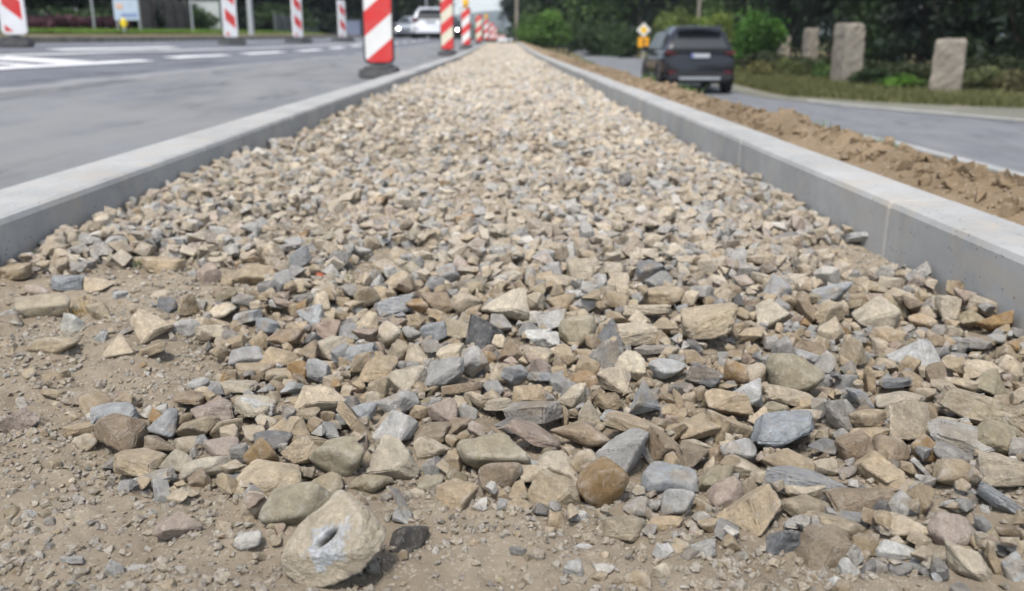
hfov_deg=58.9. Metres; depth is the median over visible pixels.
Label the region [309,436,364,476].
stone
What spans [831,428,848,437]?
stone
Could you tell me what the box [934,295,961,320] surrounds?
stone
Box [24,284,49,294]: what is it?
stone
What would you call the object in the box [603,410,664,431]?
stone
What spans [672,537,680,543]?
stone
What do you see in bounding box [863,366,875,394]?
stone
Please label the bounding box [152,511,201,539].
stone
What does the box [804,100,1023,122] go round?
street kerb
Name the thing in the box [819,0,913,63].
evergreen tree
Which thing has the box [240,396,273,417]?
stone
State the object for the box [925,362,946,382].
stone
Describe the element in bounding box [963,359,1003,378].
stone
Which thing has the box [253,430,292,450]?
stone
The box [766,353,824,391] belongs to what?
stone
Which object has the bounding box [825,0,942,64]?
evergreen tree
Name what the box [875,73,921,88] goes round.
weeds
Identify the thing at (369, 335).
stone
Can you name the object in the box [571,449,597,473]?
stone
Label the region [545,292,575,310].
stone
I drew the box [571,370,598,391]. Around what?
stone
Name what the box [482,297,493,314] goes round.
stone
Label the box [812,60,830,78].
weeds
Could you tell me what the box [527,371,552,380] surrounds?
stone
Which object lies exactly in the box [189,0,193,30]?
sign post
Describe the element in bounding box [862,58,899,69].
thicket
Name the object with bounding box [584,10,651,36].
broadleaf tree
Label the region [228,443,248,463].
stone
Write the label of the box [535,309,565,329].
stone
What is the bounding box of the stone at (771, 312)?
[755,299,792,328]
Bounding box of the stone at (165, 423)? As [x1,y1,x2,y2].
[147,407,178,436]
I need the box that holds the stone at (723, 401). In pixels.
[704,388,753,416]
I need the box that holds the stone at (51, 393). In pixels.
[41,387,67,398]
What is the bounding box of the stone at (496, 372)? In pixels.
[490,362,509,382]
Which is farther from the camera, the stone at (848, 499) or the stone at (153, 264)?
the stone at (153, 264)
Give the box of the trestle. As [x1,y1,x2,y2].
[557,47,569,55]
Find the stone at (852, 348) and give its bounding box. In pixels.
[838,335,866,365]
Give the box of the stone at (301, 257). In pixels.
[288,244,311,266]
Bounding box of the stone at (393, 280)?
[386,270,416,292]
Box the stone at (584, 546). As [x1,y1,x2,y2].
[575,543,592,548]
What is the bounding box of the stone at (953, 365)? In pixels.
[941,357,965,377]
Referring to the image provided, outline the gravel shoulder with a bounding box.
[633,55,1023,121]
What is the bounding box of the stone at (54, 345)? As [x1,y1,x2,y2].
[26,336,80,353]
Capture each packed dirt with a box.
[0,113,1023,590]
[390,50,505,113]
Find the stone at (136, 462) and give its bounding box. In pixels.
[113,448,166,476]
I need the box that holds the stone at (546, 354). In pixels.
[522,341,553,364]
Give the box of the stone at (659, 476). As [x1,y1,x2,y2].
[641,461,698,492]
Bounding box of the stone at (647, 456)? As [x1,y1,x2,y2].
[641,445,653,464]
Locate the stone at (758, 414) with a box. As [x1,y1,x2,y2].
[748,407,767,423]
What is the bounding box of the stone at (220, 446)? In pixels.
[203,436,238,456]
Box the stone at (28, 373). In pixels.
[21,368,36,379]
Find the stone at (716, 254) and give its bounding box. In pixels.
[712,252,720,257]
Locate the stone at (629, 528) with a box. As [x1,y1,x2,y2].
[599,515,645,541]
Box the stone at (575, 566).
[563,559,582,576]
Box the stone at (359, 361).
[350,351,372,372]
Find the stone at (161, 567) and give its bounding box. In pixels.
[154,563,165,571]
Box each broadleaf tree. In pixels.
[493,0,534,41]
[512,0,591,45]
[563,0,657,47]
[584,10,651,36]
[615,0,697,32]
[647,0,705,34]
[694,0,739,44]
[709,0,809,47]
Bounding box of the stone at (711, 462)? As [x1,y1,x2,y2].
[698,456,715,473]
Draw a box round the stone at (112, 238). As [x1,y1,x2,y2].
[105,236,127,241]
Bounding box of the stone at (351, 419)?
[336,400,372,440]
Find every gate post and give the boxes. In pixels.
[778,36,790,56]
[802,27,819,58]
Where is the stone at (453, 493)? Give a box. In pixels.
[436,478,478,509]
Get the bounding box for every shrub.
[25,3,131,26]
[25,8,54,17]
[76,0,166,28]
[189,3,221,28]
[219,0,264,29]
[253,2,321,30]
[303,9,356,33]
[348,8,394,34]
[393,9,419,36]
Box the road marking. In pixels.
[0,38,426,69]
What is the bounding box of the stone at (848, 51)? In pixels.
[830,22,864,82]
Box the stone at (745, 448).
[720,438,756,460]
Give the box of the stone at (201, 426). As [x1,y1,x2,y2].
[175,417,220,436]
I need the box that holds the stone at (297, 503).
[258,482,332,525]
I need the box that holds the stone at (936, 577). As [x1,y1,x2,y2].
[930,572,942,581]
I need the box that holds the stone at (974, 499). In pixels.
[965,492,980,504]
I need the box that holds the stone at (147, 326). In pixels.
[130,309,174,344]
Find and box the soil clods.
[547,53,1023,217]
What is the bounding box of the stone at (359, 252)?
[351,246,371,257]
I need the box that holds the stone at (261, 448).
[243,437,278,465]
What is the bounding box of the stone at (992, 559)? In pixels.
[984,540,1001,574]
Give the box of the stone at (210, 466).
[178,455,231,481]
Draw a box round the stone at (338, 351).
[330,343,348,365]
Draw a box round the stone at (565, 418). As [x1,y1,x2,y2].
[561,405,568,425]
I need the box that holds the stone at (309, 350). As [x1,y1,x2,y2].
[296,340,317,358]
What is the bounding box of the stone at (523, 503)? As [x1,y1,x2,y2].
[502,498,532,509]
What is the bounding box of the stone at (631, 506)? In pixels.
[623,496,647,515]
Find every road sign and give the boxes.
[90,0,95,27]
[637,22,649,60]
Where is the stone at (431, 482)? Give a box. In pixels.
[417,474,443,490]
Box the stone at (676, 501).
[659,489,695,514]
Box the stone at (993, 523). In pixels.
[972,512,1001,526]
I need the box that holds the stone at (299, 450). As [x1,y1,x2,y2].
[280,436,317,463]
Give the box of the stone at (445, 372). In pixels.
[424,356,464,386]
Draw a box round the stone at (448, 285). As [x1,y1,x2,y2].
[445,279,452,289]
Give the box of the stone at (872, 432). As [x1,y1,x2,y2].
[849,426,889,437]
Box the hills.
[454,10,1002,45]
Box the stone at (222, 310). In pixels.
[209,302,236,318]
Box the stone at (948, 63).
[929,38,967,92]
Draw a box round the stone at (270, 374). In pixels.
[265,368,286,380]
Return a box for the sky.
[75,0,920,14]
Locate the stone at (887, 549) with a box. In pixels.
[875,539,913,560]
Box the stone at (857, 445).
[834,430,874,460]
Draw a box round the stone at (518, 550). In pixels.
[509,546,526,556]
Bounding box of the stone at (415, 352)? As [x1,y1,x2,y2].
[404,342,428,364]
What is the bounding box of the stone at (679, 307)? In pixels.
[674,303,687,313]
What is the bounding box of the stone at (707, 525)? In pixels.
[697,518,717,532]
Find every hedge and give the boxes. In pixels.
[0,15,60,29]
[33,13,88,28]
[75,15,132,29]
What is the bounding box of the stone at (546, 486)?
[525,468,582,508]
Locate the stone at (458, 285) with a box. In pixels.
[453,276,486,290]
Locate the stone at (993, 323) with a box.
[975,310,1014,330]
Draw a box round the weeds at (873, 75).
[844,65,893,84]
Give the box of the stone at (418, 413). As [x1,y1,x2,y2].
[409,405,428,421]
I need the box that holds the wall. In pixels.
[191,0,221,28]
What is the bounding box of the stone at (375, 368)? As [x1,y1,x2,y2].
[358,355,398,382]
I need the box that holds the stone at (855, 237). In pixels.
[843,232,867,242]
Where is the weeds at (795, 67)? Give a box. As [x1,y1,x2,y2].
[775,57,827,75]
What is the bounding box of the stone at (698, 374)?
[685,361,723,387]
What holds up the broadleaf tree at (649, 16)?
on the ground at (572, 54)
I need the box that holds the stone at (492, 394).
[485,390,501,399]
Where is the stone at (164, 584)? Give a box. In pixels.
[156,578,184,590]
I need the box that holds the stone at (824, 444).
[808,437,836,455]
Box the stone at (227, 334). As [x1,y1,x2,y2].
[222,329,238,339]
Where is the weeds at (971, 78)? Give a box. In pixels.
[961,66,1005,89]
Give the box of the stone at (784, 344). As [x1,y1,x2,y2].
[771,335,794,353]
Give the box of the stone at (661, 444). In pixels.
[646,425,678,460]
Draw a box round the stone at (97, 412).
[90,402,138,423]
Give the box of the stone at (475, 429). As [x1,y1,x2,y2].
[468,421,485,436]
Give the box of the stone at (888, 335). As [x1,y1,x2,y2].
[869,327,907,342]
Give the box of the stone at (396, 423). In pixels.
[371,401,418,440]
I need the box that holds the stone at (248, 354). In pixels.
[228,346,262,366]
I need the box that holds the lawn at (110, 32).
[63,32,338,34]
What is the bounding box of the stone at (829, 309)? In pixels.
[814,300,844,323]
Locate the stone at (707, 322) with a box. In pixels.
[679,297,738,339]
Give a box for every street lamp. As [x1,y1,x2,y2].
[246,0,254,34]
[515,0,518,41]
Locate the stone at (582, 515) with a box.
[569,510,588,521]
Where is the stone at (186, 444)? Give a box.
[176,436,197,453]
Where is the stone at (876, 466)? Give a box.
[853,450,904,482]
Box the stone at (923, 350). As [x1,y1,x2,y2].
[886,336,940,365]
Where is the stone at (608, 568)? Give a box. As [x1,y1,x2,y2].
[593,563,615,573]
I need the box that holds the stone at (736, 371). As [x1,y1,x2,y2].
[723,358,748,383]
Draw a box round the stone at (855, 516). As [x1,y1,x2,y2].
[832,507,867,526]
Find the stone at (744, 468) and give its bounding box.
[729,453,761,479]
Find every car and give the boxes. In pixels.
[395,16,426,37]
[410,5,439,38]
[435,18,460,38]
[641,20,735,92]
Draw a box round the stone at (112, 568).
[105,560,124,575]
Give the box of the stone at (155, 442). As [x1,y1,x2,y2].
[143,435,175,450]
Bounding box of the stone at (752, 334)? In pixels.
[737,327,764,341]
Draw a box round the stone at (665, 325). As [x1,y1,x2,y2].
[653,317,677,334]
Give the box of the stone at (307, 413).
[294,407,319,419]
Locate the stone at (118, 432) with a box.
[93,413,148,450]
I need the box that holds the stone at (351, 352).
[331,342,376,362]
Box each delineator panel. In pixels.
[0,0,34,46]
[217,0,245,44]
[284,0,312,42]
[330,0,354,41]
[358,0,399,78]
[438,0,456,55]
[459,0,472,48]
[475,15,482,44]
[482,14,489,41]
[489,22,493,41]
[494,26,497,40]
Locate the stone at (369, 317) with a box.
[356,310,379,328]
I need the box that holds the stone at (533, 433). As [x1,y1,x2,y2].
[490,419,559,449]
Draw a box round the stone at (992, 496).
[977,481,1022,514]
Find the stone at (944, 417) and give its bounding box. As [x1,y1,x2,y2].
[932,416,958,420]
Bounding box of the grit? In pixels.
[0,191,1023,590]
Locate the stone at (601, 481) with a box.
[576,456,628,507]
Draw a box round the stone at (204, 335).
[195,330,211,341]
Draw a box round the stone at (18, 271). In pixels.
[0,262,32,279]
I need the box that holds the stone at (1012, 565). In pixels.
[1001,551,1023,581]
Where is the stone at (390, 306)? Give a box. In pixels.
[373,294,414,316]
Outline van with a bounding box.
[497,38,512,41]
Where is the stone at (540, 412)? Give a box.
[502,401,562,423]
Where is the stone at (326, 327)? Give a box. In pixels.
[316,318,340,338]
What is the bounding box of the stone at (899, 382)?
[879,377,912,387]
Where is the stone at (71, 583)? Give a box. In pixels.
[65,580,78,586]
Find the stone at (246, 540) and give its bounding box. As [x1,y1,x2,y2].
[234,530,261,550]
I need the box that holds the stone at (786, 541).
[766,530,801,555]
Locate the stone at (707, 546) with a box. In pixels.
[689,533,722,556]
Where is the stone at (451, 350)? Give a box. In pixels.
[436,343,464,358]
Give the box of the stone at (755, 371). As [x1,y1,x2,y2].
[746,363,767,382]
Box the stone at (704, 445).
[681,439,710,448]
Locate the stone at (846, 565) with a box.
[837,557,860,575]
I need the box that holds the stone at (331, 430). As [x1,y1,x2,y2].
[322,421,339,439]
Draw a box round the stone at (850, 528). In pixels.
[804,510,866,540]
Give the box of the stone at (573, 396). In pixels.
[557,382,586,407]
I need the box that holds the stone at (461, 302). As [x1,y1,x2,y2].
[451,292,482,314]
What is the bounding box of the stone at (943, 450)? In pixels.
[933,441,974,462]
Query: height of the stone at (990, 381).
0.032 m
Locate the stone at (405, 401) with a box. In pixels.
[376,390,419,412]
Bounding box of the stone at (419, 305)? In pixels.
[405,298,428,312]
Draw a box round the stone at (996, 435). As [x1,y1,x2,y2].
[977,418,1016,454]
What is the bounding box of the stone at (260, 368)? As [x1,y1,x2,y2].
[235,362,274,379]
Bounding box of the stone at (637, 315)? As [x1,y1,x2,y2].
[628,309,650,323]
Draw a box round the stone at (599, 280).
[590,274,606,288]
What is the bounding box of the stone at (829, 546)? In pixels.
[796,524,852,568]
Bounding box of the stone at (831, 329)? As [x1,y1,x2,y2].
[817,316,845,342]
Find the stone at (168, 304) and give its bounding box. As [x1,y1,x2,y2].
[156,296,177,312]
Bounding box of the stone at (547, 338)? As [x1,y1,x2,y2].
[525,327,559,348]
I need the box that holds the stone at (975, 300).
[966,294,997,316]
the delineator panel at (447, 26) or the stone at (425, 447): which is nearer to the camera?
the stone at (425, 447)
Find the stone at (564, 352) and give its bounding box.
[554,344,576,365]
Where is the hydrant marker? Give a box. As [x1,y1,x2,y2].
[120,18,127,33]
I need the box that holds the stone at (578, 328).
[558,315,596,346]
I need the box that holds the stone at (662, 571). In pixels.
[651,562,670,578]
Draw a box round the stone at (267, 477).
[232,459,302,496]
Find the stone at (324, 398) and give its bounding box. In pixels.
[293,385,345,411]
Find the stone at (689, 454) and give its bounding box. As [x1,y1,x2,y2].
[674,440,709,467]
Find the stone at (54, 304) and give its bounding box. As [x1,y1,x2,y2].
[14,293,70,316]
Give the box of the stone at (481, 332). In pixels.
[465,314,503,348]
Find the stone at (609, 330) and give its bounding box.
[597,318,623,347]
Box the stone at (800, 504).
[781,494,831,516]
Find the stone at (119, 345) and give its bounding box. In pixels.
[100,333,134,359]
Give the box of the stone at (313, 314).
[296,303,324,325]
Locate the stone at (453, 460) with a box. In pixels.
[445,448,462,470]
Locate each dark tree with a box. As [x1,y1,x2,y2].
[24,0,56,11]
[27,0,94,11]
[74,0,111,10]
[237,0,290,30]
[253,0,318,15]
[302,0,349,34]
[333,0,360,16]
[348,0,396,14]
[355,0,413,16]
[403,0,434,14]
[406,0,457,17]
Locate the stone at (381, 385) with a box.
[367,376,388,398]
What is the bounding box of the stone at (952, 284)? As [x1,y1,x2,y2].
[945,280,963,295]
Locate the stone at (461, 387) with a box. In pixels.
[441,382,484,393]
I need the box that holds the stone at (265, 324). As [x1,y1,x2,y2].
[255,317,279,332]
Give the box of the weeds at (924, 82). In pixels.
[908,79,929,87]
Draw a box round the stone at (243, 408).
[235,394,276,416]
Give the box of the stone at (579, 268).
[566,258,593,279]
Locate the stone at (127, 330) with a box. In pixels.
[118,326,133,334]
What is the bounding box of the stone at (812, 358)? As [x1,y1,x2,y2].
[794,348,820,364]
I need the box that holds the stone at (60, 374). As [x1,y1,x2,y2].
[41,369,70,380]
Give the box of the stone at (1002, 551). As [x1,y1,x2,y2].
[995,542,1008,557]
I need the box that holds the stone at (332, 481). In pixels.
[311,471,343,493]
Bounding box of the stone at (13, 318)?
[0,313,22,325]
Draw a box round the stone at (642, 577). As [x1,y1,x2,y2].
[623,569,651,586]
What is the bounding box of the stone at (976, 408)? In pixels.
[936,385,1023,431]
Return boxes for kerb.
[0,35,410,42]
[0,42,487,266]
[516,42,1023,328]
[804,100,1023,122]
[863,134,1023,175]
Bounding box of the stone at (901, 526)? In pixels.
[869,512,929,538]
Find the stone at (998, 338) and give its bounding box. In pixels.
[986,334,1005,343]
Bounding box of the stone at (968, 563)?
[944,541,992,581]
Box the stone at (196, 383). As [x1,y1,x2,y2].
[187,377,209,389]
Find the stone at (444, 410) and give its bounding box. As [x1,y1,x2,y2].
[428,397,457,421]
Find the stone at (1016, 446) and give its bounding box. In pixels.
[1008,437,1023,456]
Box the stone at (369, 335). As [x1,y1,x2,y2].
[351,329,377,341]
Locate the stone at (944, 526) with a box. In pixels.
[927,511,976,545]
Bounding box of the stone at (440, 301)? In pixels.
[420,292,453,312]
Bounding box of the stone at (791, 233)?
[773,231,807,248]
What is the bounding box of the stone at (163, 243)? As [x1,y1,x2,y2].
[157,237,186,248]
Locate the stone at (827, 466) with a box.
[814,457,838,474]
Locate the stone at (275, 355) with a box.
[259,346,300,367]
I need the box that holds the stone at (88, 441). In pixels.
[71,433,98,451]
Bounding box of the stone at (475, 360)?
[461,345,488,376]
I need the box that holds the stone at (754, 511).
[716,482,781,536]
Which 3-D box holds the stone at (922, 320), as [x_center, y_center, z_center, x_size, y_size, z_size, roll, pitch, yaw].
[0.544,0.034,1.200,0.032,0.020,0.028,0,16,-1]
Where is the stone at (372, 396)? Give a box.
[365,391,380,402]
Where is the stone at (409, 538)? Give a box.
[389,525,428,552]
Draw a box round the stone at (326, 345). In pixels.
[317,336,348,359]
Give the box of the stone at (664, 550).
[652,542,673,558]
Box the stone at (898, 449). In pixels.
[872,435,911,461]
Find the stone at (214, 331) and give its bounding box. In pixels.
[194,324,229,339]
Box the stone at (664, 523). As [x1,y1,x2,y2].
[646,513,686,531]
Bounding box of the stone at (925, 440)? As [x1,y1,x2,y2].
[910,434,937,462]
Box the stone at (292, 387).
[280,382,304,392]
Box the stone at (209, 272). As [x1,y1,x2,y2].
[198,262,221,284]
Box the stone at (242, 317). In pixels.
[232,309,262,323]
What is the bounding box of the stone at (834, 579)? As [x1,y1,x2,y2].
[827,576,841,585]
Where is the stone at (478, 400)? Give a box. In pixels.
[467,391,487,407]
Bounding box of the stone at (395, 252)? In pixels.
[388,246,415,261]
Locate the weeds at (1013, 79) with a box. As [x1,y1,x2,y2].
[985,69,1023,91]
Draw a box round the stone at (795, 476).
[762,465,847,499]
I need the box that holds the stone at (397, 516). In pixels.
[392,508,408,523]
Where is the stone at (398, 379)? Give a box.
[387,364,426,391]
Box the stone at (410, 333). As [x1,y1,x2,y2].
[402,326,421,340]
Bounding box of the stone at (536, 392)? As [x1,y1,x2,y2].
[512,384,545,402]
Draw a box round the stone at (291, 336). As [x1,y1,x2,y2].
[266,329,302,345]
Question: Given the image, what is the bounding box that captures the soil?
[520,41,1023,225]
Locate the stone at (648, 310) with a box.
[623,304,671,315]
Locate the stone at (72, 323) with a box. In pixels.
[60,313,84,332]
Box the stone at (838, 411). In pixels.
[824,399,854,431]
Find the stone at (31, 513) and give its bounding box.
[21,509,36,517]
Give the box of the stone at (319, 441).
[291,435,326,446]
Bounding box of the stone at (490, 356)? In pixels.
[483,351,496,363]
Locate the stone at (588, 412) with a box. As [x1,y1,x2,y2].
[578,399,602,426]
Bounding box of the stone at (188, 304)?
[178,294,199,314]
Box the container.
[346,19,361,34]
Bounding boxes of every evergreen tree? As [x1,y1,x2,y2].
[760,0,828,58]
[786,2,829,51]
[790,0,860,57]
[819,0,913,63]
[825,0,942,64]
[871,0,971,65]
[886,0,1017,59]
[930,0,1022,59]
[970,0,1023,59]
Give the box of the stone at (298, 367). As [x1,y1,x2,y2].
[287,360,306,378]
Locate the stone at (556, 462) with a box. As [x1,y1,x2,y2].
[536,450,576,476]
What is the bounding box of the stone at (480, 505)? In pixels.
[473,497,486,511]
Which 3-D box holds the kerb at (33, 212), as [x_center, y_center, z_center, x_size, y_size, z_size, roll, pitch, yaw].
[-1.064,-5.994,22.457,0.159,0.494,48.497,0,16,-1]
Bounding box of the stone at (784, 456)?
[762,448,815,470]
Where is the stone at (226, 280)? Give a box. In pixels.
[221,275,233,286]
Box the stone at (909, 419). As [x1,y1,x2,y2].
[888,398,931,439]
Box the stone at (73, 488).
[67,484,78,491]
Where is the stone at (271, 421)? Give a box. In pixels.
[255,415,277,429]
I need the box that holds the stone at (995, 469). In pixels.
[970,452,1023,487]
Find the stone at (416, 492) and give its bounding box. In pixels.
[410,488,425,496]
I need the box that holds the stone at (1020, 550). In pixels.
[1009,540,1023,557]
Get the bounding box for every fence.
[138,0,193,28]
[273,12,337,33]
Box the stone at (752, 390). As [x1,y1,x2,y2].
[733,378,762,406]
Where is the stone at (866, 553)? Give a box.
[862,550,870,561]
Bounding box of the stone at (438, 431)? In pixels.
[414,422,451,442]
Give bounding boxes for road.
[0,37,482,189]
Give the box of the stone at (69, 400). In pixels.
[60,396,78,405]
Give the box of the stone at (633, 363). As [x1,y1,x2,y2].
[615,350,646,380]
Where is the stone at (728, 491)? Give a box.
[706,476,743,506]
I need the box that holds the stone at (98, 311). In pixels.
[84,302,110,319]
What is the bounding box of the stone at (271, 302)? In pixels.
[268,299,287,308]
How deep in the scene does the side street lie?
14.26 m
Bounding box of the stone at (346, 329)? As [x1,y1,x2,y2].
[339,322,357,340]
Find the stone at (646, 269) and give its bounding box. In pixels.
[636,259,667,284]
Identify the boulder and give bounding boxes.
[280,489,385,587]
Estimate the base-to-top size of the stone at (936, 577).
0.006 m
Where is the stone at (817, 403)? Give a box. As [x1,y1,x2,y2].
[811,397,828,418]
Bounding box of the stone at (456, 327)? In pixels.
[442,318,468,338]
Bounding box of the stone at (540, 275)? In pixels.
[535,270,552,281]
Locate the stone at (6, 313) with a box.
[0,308,18,316]
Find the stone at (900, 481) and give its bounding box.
[877,475,905,487]
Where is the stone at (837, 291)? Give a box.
[806,281,853,301]
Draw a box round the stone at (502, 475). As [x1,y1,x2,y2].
[478,462,522,493]
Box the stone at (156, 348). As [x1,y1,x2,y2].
[139,341,166,356]
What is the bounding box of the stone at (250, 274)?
[231,263,276,285]
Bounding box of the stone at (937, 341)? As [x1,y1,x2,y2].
[925,334,945,347]
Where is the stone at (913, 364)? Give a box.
[898,355,921,372]
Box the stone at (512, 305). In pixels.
[481,288,529,321]
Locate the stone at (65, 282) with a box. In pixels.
[51,275,89,290]
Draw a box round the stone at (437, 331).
[420,321,447,340]
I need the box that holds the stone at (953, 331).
[944,325,964,337]
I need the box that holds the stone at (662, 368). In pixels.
[648,358,685,378]
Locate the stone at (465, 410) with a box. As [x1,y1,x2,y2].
[457,403,478,420]
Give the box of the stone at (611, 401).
[593,392,622,409]
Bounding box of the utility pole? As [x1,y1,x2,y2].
[697,0,701,19]
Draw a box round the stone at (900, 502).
[888,490,919,515]
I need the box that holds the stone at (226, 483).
[216,472,237,494]
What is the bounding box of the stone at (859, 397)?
[845,387,874,408]
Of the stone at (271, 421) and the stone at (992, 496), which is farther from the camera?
the stone at (271, 421)
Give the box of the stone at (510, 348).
[497,340,522,362]
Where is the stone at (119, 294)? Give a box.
[112,291,128,299]
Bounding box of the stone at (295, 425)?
[281,416,309,435]
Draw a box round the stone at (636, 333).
[617,322,658,345]
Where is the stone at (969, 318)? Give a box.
[960,310,984,328]
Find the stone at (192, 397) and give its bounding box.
[173,391,206,404]
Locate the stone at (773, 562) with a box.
[767,558,779,567]
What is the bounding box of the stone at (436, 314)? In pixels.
[426,308,445,319]
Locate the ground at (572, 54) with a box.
[0,32,1023,158]
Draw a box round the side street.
[572,48,1023,172]
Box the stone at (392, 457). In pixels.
[366,434,419,479]
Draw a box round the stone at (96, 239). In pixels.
[78,237,103,246]
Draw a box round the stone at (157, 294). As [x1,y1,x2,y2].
[149,290,169,298]
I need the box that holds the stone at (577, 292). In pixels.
[565,289,580,299]
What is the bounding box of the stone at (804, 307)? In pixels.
[793,296,816,322]
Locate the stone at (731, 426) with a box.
[707,409,752,443]
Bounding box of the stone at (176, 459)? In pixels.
[158,449,192,473]
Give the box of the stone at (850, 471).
[838,466,856,477]
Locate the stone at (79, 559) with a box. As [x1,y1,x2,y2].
[65,555,83,563]
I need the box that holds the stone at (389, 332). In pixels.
[378,320,401,345]
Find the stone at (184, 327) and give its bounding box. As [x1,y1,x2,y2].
[170,318,201,336]
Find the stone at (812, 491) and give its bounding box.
[784,484,825,498]
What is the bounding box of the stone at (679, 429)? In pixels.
[665,423,687,440]
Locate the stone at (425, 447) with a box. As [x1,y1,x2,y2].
[413,436,450,459]
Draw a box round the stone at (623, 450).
[596,428,649,473]
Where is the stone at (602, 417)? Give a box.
[599,409,620,420]
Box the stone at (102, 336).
[94,329,108,341]
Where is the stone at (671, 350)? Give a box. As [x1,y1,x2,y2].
[664,347,679,358]
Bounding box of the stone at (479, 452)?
[456,433,531,468]
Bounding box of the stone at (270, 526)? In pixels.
[266,523,275,529]
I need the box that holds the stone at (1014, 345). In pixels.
[1005,340,1020,350]
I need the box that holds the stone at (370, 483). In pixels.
[350,474,392,492]
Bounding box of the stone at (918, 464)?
[910,457,929,475]
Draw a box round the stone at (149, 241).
[142,238,155,245]
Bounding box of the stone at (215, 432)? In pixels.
[209,413,248,438]
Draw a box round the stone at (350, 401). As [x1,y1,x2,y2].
[342,395,359,415]
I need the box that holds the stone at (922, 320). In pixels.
[908,313,938,328]
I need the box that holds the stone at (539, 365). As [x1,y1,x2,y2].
[528,358,550,382]
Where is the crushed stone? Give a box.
[0,42,1023,590]
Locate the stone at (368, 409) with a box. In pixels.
[351,401,376,421]
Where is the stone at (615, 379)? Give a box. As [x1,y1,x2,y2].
[596,367,630,393]
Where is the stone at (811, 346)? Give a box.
[794,339,825,355]
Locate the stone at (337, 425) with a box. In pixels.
[323,421,341,428]
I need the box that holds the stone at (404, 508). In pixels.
[388,485,412,517]
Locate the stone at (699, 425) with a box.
[676,413,721,443]
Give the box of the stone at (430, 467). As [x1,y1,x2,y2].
[421,456,441,475]
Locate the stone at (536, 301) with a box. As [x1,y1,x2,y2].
[527,292,545,310]
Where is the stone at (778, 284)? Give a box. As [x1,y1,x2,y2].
[763,273,792,295]
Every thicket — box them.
[735,50,787,70]
[755,52,811,72]
[792,56,831,74]
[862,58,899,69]
[884,59,931,80]
[964,55,987,69]
[965,53,1023,83]
[1003,63,1023,73]
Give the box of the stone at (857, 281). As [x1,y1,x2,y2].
[845,276,869,294]
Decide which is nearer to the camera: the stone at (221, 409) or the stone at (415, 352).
the stone at (221, 409)
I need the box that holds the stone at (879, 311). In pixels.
[851,295,900,328]
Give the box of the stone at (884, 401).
[874,391,925,408]
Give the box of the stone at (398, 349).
[387,341,407,361]
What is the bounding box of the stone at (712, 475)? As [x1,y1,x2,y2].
[699,465,733,490]
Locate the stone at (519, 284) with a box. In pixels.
[515,280,528,293]
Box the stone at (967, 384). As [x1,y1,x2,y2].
[945,377,977,392]
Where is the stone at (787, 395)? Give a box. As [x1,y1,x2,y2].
[762,383,813,406]
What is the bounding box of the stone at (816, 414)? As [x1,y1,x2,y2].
[790,409,822,424]
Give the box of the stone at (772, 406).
[762,401,789,411]
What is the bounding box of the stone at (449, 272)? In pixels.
[435,263,460,282]
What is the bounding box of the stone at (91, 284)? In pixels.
[83,277,116,292]
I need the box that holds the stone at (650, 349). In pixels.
[633,344,673,354]
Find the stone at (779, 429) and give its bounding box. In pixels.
[749,410,813,450]
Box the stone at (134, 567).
[124,564,147,570]
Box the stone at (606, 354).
[588,340,620,368]
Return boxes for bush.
[471,24,489,39]
[501,27,513,40]
[510,6,579,48]
[556,21,588,51]
[570,16,636,56]
[609,24,655,57]
[649,6,700,35]
[693,8,734,50]
[729,4,790,67]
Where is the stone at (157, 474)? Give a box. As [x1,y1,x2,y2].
[133,467,177,491]
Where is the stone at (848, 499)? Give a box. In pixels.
[821,487,900,511]
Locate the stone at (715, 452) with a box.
[704,445,721,461]
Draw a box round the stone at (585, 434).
[550,421,609,446]
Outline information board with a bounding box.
[113,0,140,29]
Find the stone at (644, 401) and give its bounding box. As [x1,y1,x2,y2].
[629,379,660,414]
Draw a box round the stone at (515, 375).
[501,364,527,389]
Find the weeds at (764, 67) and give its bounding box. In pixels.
[745,59,784,74]
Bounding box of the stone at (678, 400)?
[673,388,685,408]
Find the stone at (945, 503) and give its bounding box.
[939,499,963,512]
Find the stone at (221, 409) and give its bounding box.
[190,398,234,420]
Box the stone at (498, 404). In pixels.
[479,397,514,410]
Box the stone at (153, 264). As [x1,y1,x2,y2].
[141,256,185,272]
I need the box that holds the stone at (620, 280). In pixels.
[607,272,630,291]
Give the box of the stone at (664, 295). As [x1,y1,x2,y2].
[629,286,684,305]
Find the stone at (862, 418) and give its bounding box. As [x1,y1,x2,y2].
[849,409,886,427]
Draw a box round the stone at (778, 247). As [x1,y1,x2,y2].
[761,244,780,250]
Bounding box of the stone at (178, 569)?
[174,566,186,573]
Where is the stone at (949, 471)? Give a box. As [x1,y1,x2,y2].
[931,458,972,484]
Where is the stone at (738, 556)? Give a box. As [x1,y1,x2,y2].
[733,551,744,561]
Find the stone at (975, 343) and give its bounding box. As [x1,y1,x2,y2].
[957,337,991,349]
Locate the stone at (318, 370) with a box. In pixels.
[305,358,331,382]
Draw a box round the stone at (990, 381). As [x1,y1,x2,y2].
[975,368,1008,396]
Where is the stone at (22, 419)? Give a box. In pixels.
[0,407,40,433]
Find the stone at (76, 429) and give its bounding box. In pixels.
[62,422,95,437]
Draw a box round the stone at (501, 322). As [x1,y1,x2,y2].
[490,310,512,331]
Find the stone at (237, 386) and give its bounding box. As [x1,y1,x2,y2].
[220,380,257,392]
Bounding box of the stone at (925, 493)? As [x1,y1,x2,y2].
[906,483,935,514]
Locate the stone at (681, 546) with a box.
[671,540,689,553]
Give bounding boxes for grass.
[0,27,324,33]
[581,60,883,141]
[733,66,1023,107]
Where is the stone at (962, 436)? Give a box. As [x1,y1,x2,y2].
[926,418,995,457]

